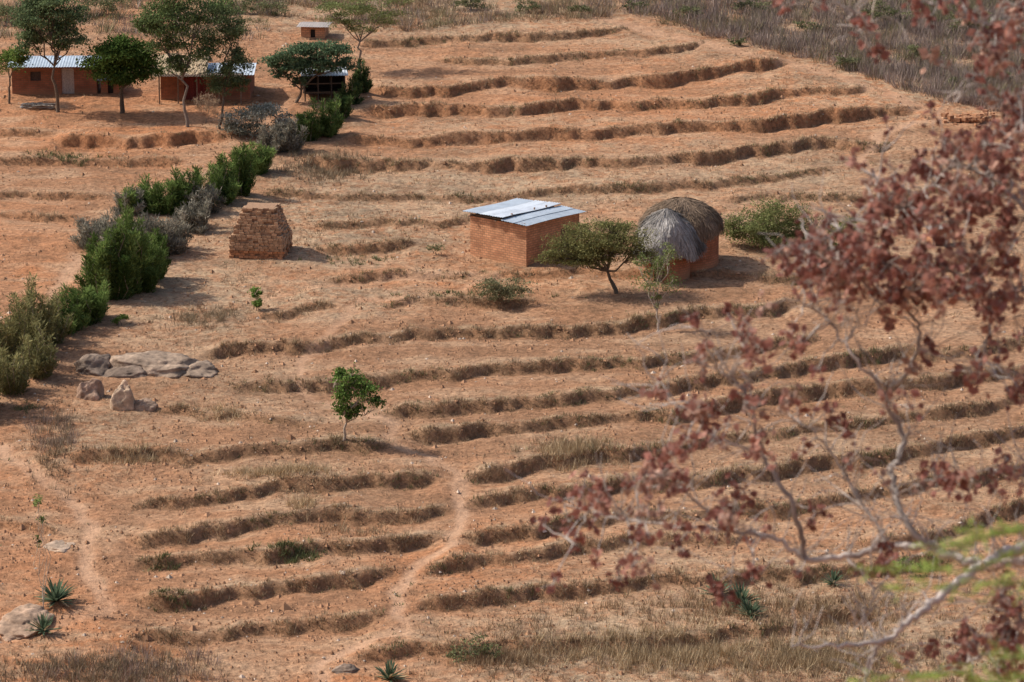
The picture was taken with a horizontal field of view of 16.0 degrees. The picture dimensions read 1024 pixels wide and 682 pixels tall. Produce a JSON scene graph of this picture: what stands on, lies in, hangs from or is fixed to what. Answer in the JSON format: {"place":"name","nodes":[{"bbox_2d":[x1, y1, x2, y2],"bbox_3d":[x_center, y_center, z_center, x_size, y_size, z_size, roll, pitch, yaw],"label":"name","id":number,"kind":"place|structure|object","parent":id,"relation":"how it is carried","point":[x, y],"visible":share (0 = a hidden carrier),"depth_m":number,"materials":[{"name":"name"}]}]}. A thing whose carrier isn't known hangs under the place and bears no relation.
{"place":"outdoors","nodes":[
{"label":"outdoors","id":0,"kind":"place"},
{"bbox_2d":[0,0,1023,681],"bbox_3d":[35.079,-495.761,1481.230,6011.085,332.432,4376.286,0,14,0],"label":"terraced hillside ground","id":1,"kind":"structure","parent":0,"point":[572,306],"depth_m":180.21,"materials":[{"name":"soil"}]},
{"bbox_2d":[0,46,32,103],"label":"mango tree","id":2,"kind":"object","parent":1,"relation":"on","point":[10,55],"visible":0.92,"depth_m":231.11,"materials":[{"name":"green plant"}]},
{"bbox_2d":[0,4,37,22],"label":"scrub bush","id":3,"kind":"object","parent":1,"relation":"on","point":[4,8],"visible":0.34,"depth_m":254.03,"materials":[{"name":"green plant"}]},
{"bbox_2d":[0,603,54,641],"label":"rock slab","id":4,"kind":"object","parent":1,"relation":"on","point":[14,624],"visible":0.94,"depth_m":147.62,"materials":[{"name":"stone"}]},
{"bbox_2d":[23,102,55,108],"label":"firewood pile","id":5,"kind":"object","parent":1,"relation":"on","point":[40,105],"visible":1,"depth_m":230.27,"materials":[{"name":"grey wood"}]},
{"bbox_2d":[32,494,50,608],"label":"pole sapling","id":6,"kind":"object","parent":1,"relation":"on","point":[37,500],"visible":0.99,"depth_m":148.87,"materials":[{"name":"green plant"}]},
{"bbox_2d":[27,611,58,634],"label":"agave plant","id":7,"kind":"object","parent":1,"relation":"on","point":[44,624],"visible":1,"depth_m":147.09,"materials":[{"name":"green plant"}]},
{"bbox_2d":[0,0,96,112],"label":"shade tree","id":8,"kind":"object","parent":1,"relation":"on","point":[56,25],"visible":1,"depth_m":228.12,"materials":[{"name":"green plant"}]},
{"bbox_2d":[34,577,76,607],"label":"agave plant","id":9,"kind":"object","parent":1,"relation":"on","point":[57,593],"visible":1,"depth_m":150.12,"materials":[{"name":"green plant"}]},
{"bbox_2d":[11,67,100,94],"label":"walls","id":10,"kind":"structure","parent":1,"relation":"on","point":[23,83],"depth_m":234.01,"materials":[{"name":"brick"}]},
{"bbox_2d":[30,71,40,80],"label":"window shutter","id":11,"kind":"object","parent":10,"relation":"attached to","point":[34,75],"depth_m":233.97,"materials":[{"name":"brown wood"}]},
{"bbox_2d":[8,55,97,67],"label":"metal roof","id":12,"kind":"structure","parent":10,"relation":"on","point":[64,61],"depth_m":234.37,"materials":[{"name":"silver metal"}]},
{"bbox_2d":[61,68,73,93],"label":"door leaf","id":13,"kind":"object","parent":10,"relation":"attached to","point":[67,80],"visible":1,"depth_m":234.09,"materials":[{"name":"grey wood"}]},
{"bbox_2d":[43,540,74,552],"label":"rock slab","id":14,"kind":"object","parent":1,"relation":"on","point":[60,546],"visible":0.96,"depth_m":156.49,"materials":[{"name":"stone"}]},
{"bbox_2d":[76,378,103,400],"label":"boulder","id":15,"kind":"object","parent":1,"relation":"on","point":[92,389],"visible":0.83,"depth_m":175.27,"materials":[{"name":"stone"}]},
{"bbox_2d":[76,0,129,13],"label":"scrub bush","id":16,"kind":"object","parent":1,"relation":"on","point":[110,4],"visible":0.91,"depth_m":256.04,"materials":[{"name":"green plant"}]},
{"bbox_2d":[97,78,120,93],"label":"store hut","id":17,"kind":"object","parent":1,"relation":"on","point":[106,88],"visible":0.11,"depth_m":234.09,"materials":[{"name":"brick"}]},
{"bbox_2d":[108,82,112,92],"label":"door leaf","id":18,"kind":"structure","parent":17,"relation":"in","point":[110,90],"depth_m":234.16,"materials":[{"name":"brown wood"}]},
{"bbox_2d":[110,314,130,325],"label":"shrub","id":19,"kind":"object","parent":1,"relation":"on","point":[120,317],"visible":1,"depth_m":187.06,"materials":[{"name":"green plant"}]},
{"bbox_2d":[75,31,168,113],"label":"mango tree","id":20,"kind":"object","parent":1,"relation":"on","point":[122,60],"visible":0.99,"depth_m":227.38,"materials":[{"name":"green plant"}]},
{"bbox_2d":[110,379,134,410],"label":"boulder","id":21,"kind":"object","parent":1,"relation":"on","point":[122,398],"visible":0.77,"depth_m":173.70,"materials":[{"name":"stone"}]},
{"bbox_2d":[74,350,217,377],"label":"rock outcrop","id":22,"kind":"object","parent":1,"relation":"on","point":[157,363],"visible":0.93,"depth_m":179.32,"materials":[{"name":"stone"}]},
{"bbox_2d":[134,398,157,411],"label":"boulder","id":23,"kind":"object","parent":1,"relation":"on","point":[146,404],"visible":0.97,"depth_m":173.81,"materials":[{"name":"stone"}]},
{"bbox_2d":[126,0,239,126],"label":"shade tree","id":24,"kind":"object","parent":1,"relation":"on","point":[171,10],"visible":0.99,"depth_m":223.36,"materials":[{"name":"green plant"}]},
{"bbox_2d":[0,57,374,398],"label":"euphorbia hedge","id":25,"kind":"object","parent":1,"relation":"on","point":[127,260],"visible":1,"depth_m":193.74,"materials":[{"name":"green plant"}]},
{"bbox_2d":[157,75,241,103],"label":"veranda posts","id":26,"kind":"object","parent":1,"relation":"on","point":[196,89],"visible":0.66,"depth_m":231.58,"materials":[{"name":"brown wood"}]},
{"bbox_2d":[193,90,220,122],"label":"bare shrub","id":27,"kind":"object","parent":1,"relation":"on","point":[209,106],"visible":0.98,"depth_m":226.79,"materials":[{"name":"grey plant"}]},
{"bbox_2d":[161,75,254,100],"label":"walls","id":28,"kind":"structure","parent":1,"relation":"on","point":[168,88],"depth_m":232.55,"materials":[{"name":"brick"}]},
{"bbox_2d":[184,76,205,99],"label":"door leaf","id":29,"kind":"object","parent":28,"relation":"attached to","point":[191,93],"visible":0.65,"depth_m":232.58,"materials":[{"name":"brown wood"}]},
{"bbox_2d":[156,73,243,76],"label":"veranda roof","id":30,"kind":"structure","parent":28,"relation":"on","point":[187,74],"depth_m":231.49,"materials":[{"name":"brown wood"}]},
{"bbox_2d":[208,63,258,74],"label":"metal roof","id":31,"kind":"structure","parent":28,"relation":"on","point":[246,70],"depth_m":232.88,"materials":[{"name":"silver metal"}]},
{"bbox_2d":[153,53,212,77],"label":"thatch cover","id":32,"kind":"object","parent":31,"relation":"on","point":[196,69],"visible":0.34,"depth_m":232.30,"materials":[{"name":"plant"}]},
{"bbox_2d":[190,1,262,128],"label":"shade tree","id":33,"kind":"object","parent":1,"relation":"on","point":[229,31],"visible":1,"depth_m":223.16,"materials":[{"name":"green plant"}]},
{"bbox_2d":[225,0,257,13],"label":"scrub bush","id":34,"kind":"object","parent":1,"relation":"on","point":[244,3],"visible":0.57,"depth_m":256.55,"materials":[{"name":"green plant"}]},
{"bbox_2d":[216,101,294,138],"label":"flowering shrub","id":35,"kind":"object","parent":1,"relation":"on","point":[255,113],"visible":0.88,"depth_m":223.13,"materials":[{"name":"grey plant"}]},
{"bbox_2d":[247,286,263,310],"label":"shrub","id":36,"kind":"object","parent":1,"relation":"on","point":[257,303],"visible":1,"depth_m":188.98,"materials":[{"name":"green plant"}]},
{"bbox_2d":[229,202,292,259],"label":"brick kiln stack","id":37,"kind":"object","parent":1,"relation":"on","point":[262,230],"visible":1,"depth_m":198.10,"materials":[{"name":"orange brick"}]},
{"bbox_2d":[254,0,290,14],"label":"scrub bush","id":38,"kind":"object","parent":1,"relation":"on","point":[279,7],"visible":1,"depth_m":255.64,"materials":[{"name":"green plant"}]},
{"bbox_2d":[251,39,362,102],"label":"fig tree","id":39,"kind":"object","parent":1,"relation":"on","point":[316,62],"visible":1,"depth_m":231.36,"materials":[{"name":"green plant"}]},
{"bbox_2d":[297,22,333,37],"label":"brick outhouse","id":40,"kind":"structure","parent":1,"relation":"on","point":[314,29],"depth_m":249.75,"materials":[{"name":"brick"}]},
{"bbox_2d":[311,29,314,36],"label":"door leaf","id":41,"kind":"structure","parent":40,"relation":"in","point":[312,30],"depth_m":249.81,"materials":[{"name":"brown wood"}]},
{"bbox_2d":[300,67,347,100],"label":"wooden shed","id":42,"kind":"structure","parent":1,"relation":"on","point":[330,83],"depth_m":233.84,"materials":[{"name":"brown wood"}]},
{"bbox_2d":[331,663,359,673],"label":"boulder","id":43,"kind":"object","parent":1,"relation":"on","point":[349,668],"visible":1,"depth_m":143.23,"materials":[{"name":"stone"}]},
{"bbox_2d":[325,362,386,440],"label":"young tree","id":44,"kind":"object","parent":1,"relation":"on","point":[352,409],"visible":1,"depth_m":168.16,"materials":[{"name":"green plant"}]},
{"bbox_2d":[307,0,414,61],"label":"acacia tree","id":45,"kind":"object","parent":1,"relation":"on","point":[345,22],"visible":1,"depth_m":239.41,"materials":[{"name":"green plant"}]},
{"bbox_2d":[373,659,407,681],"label":"agave plant","id":46,"kind":"object","parent":1,"relation":"on","point":[389,674],"visible":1,"depth_m":142.46,"materials":[{"name":"green plant"}]},
{"bbox_2d":[426,242,446,253],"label":"shrub","id":47,"kind":"object","parent":1,"relation":"on","point":[435,248],"visible":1,"depth_m":199.00,"materials":[{"name":"green plant"}]},
{"bbox_2d":[451,0,489,9],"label":"scrub bush","id":48,"kind":"object","parent":1,"relation":"on","point":[457,3],"visible":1,"depth_m":257.53,"materials":[{"name":"green plant"}]},
{"bbox_2d":[446,632,503,662],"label":"shrub","id":49,"kind":"object","parent":1,"relation":"on","point":[453,652],"visible":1,"depth_m":144.44,"materials":[{"name":"green plant"}]},
{"bbox_2d":[467,275,540,302],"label":"thorn bush","id":50,"kind":"object","parent":1,"relation":"on","point":[498,287],"visible":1,"depth_m":189.90,"materials":[{"name":"green plant"}]},
{"bbox_2d":[0,30,1022,680],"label":"green weeds","id":51,"kind":"object","parent":1,"relation":"on","point":[280,542],"visible":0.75,"depth_m":166.77,"materials":[{"name":"green plant"}]},
{"bbox_2d":[0,0,1023,681],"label":"dry meadow grass","id":52,"kind":"structure","parent":1,"relation":"on","point":[714,652],"depth_m":148.88,"materials":[{"name":"beige plant"}]},
{"bbox_2d":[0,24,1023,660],"bbox_3d":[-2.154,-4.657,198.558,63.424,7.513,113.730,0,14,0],"label":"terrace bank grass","id":53,"kind":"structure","parent":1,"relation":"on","point":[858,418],"depth_m":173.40,"materials":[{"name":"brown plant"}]},
{"bbox_2d":[0,0,1023,681],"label":"scrub thicket","id":54,"kind":"object","parent":1,"relation":"on","point":[724,24],"visible":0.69,"depth_m":250.26,"materials":[{"name":"brown plant"}]},
{"bbox_2d":[0,18,1023,681],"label":"soil clods","id":55,"kind":"object","parent":1,"relation":"on","point":[286,606],"visible":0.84,"depth_m":168.78,"materials":[{"name":"brown soil"}]},
{"bbox_2d":[470,213,578,266],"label":"walls","id":56,"kind":"structure","parent":1,"relation":"on","point":[504,241],"depth_m":197.64,"materials":[{"name":"brick"}]},
{"bbox_2d":[469,206,579,225],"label":"roof beams","id":57,"kind":"structure","parent":56,"relation":"on","point":[497,219],"depth_m":198.23,"materials":[{"name":"brown wood"}]},
{"bbox_2d":[463,198,585,225],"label":"metal roof","id":58,"kind":"structure","parent":57,"relation":"on","point":[509,207],"depth_m":198.84,"materials":[{"name":"silver metal"}]},
{"bbox_2d":[561,227,568,253],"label":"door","id":59,"kind":"structure","parent":56,"relation":"attached to","point":[564,232],"depth_m":198.92,"materials":[{"name":"brown wood"}]},
{"bbox_2d":[513,0,541,11],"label":"scrub bush","id":60,"kind":"object","parent":1,"relation":"on","point":[520,6],"visible":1,"depth_m":256.44,"materials":[{"name":"green plant"}]},
{"bbox_2d":[566,5,591,12],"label":"scrub bush","id":61,"kind":"object","parent":1,"relation":"on","point":[574,8],"visible":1,"depth_m":256.08,"materials":[{"name":"green plant"}]},
{"bbox_2d":[531,216,659,293],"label":"acacia tree","id":62,"kind":"object","parent":1,"relation":"on","point":[583,249],"visible":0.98,"depth_m":191.06,"materials":[{"name":"green plant"}]},
{"bbox_2d":[621,0,648,10],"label":"scrub bush","id":63,"kind":"object","parent":1,"relation":"on","point":[632,6],"visible":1,"depth_m":257.51,"materials":[{"name":"green plant"}]},
{"bbox_2d":[627,242,685,331],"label":"young tree","id":64,"kind":"object","parent":1,"relation":"on","point":[669,253],"visible":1,"depth_m":185.56,"materials":[{"name":"green plant"}]},
{"bbox_2d":[633,196,724,282],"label":"thatched hut","id":65,"kind":"object","parent":1,"relation":"on","point":[676,229],"depth_m":194.27,"materials":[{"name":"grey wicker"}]},
{"bbox_2d":[651,263,664,278],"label":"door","id":66,"kind":"structure","parent":65,"relation":"in","point":[663,271],"depth_m":193.84,"materials":[{"name":"brown wood"}]},
{"bbox_2d":[671,5,704,17],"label":"scrub bush","id":67,"kind":"object","parent":1,"relation":"on","point":[684,8],"visible":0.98,"depth_m":255.22,"materials":[{"name":"green plant"}]},
{"bbox_2d":[696,573,732,596],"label":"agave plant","id":68,"kind":"object","parent":1,"relation":"on","point":[717,579],"visible":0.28,"depth_m":151.45,"materials":[{"name":"green plant"}]},
{"bbox_2d":[727,37,746,44],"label":"scrub bush","id":69,"kind":"object","parent":1,"relation":"on","point":[740,41],"visible":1,"depth_m":247.02,"materials":[{"name":"green plant"}]},
{"bbox_2d":[723,580,761,606],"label":"agave plant","id":70,"kind":"object","parent":1,"relation":"on","point":[742,593],"visible":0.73,"depth_m":150.00,"materials":[{"name":"green plant"}]},
{"bbox_2d":[736,598,766,619],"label":"agave plant","id":71,"kind":"object","parent":1,"relation":"on","point":[748,608],"visible":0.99,"depth_m":148.78,"materials":[{"name":"green plant"}]},
{"bbox_2d":[731,0,771,10],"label":"scrub bush","id":72,"kind":"object","parent":1,"relation":"on","point":[756,6],"visible":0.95,"depth_m":257.22,"materials":[{"name":"green plant"}]},
{"bbox_2d":[504,0,1023,681],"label":"seed pod tree","id":73,"kind":"object","parent":1,"relation":"on","point":[986,154],"visible":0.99,"depth_m":14.84,"materials":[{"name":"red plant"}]},
{"bbox_2d":[720,195,824,249],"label":"thorn bush","id":74,"kind":"object","parent":1,"relation":"on","point":[769,222],"visible":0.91,"depth_m":199.82,"materials":[{"name":"green plant"}]},
{"bbox_2d":[792,20,822,30],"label":"scrub bush","id":75,"kind":"object","parent":1,"relation":"on","point":[803,25],"visible":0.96,"depth_m":250.90,"materials":[{"name":"green plant"}]},
{"bbox_2d":[820,569,846,584],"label":"agave plant","id":76,"kind":"object","parent":1,"relation":"on","point":[834,576],"visible":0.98,"depth_m":152.54,"materials":[{"name":"green plant"}]},
{"bbox_2d":[832,51,860,67],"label":"scrub bush","id":77,"kind":"object","parent":1,"relation":"on","point":[844,61],"visible":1,"depth_m":240.31,"materials":[{"name":"green plant"}]},
{"bbox_2d":[825,214,868,247],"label":"thorn bush","id":78,"kind":"object","parent":1,"relation":"on","point":[833,228],"visible":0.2,"depth_m":200.19,"materials":[{"name":"green plant"}]},
{"bbox_2d":[860,0,919,23],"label":"scrub bush","id":79,"kind":"object","parent":1,"relation":"on","point":[887,8],"visible":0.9,"depth_m":252.73,"materials":[{"name":"green plant"}]},
{"bbox_2d":[892,556,938,576],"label":"shrub","id":80,"kind":"object","parent":1,"relation":"on","point":[904,559],"visible":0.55,"depth_m":153.97,"materials":[{"name":"green plant"}]},
{"bbox_2d":[904,43,944,59],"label":"scrub bush","id":81,"kind":"object","parent":1,"relation":"on","point":[914,48],"visible":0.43,"depth_m":242.06,"materials":[{"name":"green plant"}]},
{"bbox_2d":[844,513,1023,681],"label":"green acacia tree","id":82,"kind":"object","parent":1,"relation":"on","point":[1011,530],"visible":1,"depth_m":8.11,"materials":[{"name":"green plant"}]},
{"bbox_2d":[926,225,943,245],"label":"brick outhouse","id":83,"kind":"structure","parent":1,"relation":"on","point":[930,238],"depth_m":200.31,"materials":[{"name":"brick"}]},
{"bbox_2d":[943,76,969,83],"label":"scrub bush","id":84,"kind":"object","parent":1,"relation":"on","point":[954,79],"visible":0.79,"depth_m":235.91,"materials":[{"name":"green plant"}]},
{"bbox_2d":[941,109,994,125],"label":"brick rubble pile","id":85,"kind":"object","parent":1,"relation":"on","point":[964,117],"visible":0.97,"depth_m":226.72,"materials":[{"name":"orange brick"}]},
{"bbox_2d":[939,8,1005,30],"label":"scrub bush","id":86,"kind":"object","parent":1,"relation":"on","point":[960,22],"visible":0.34,"depth_m":250.36,"materials":[{"name":"green plant"}]},
{"bbox_2d":[983,70,1011,81],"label":"scrub bush","id":87,"kind":"object","parent":1,"relation":"on","point":[1007,73],"visible":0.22,"depth_m":237.21,"materials":[{"name":"green plant"}]}
]}

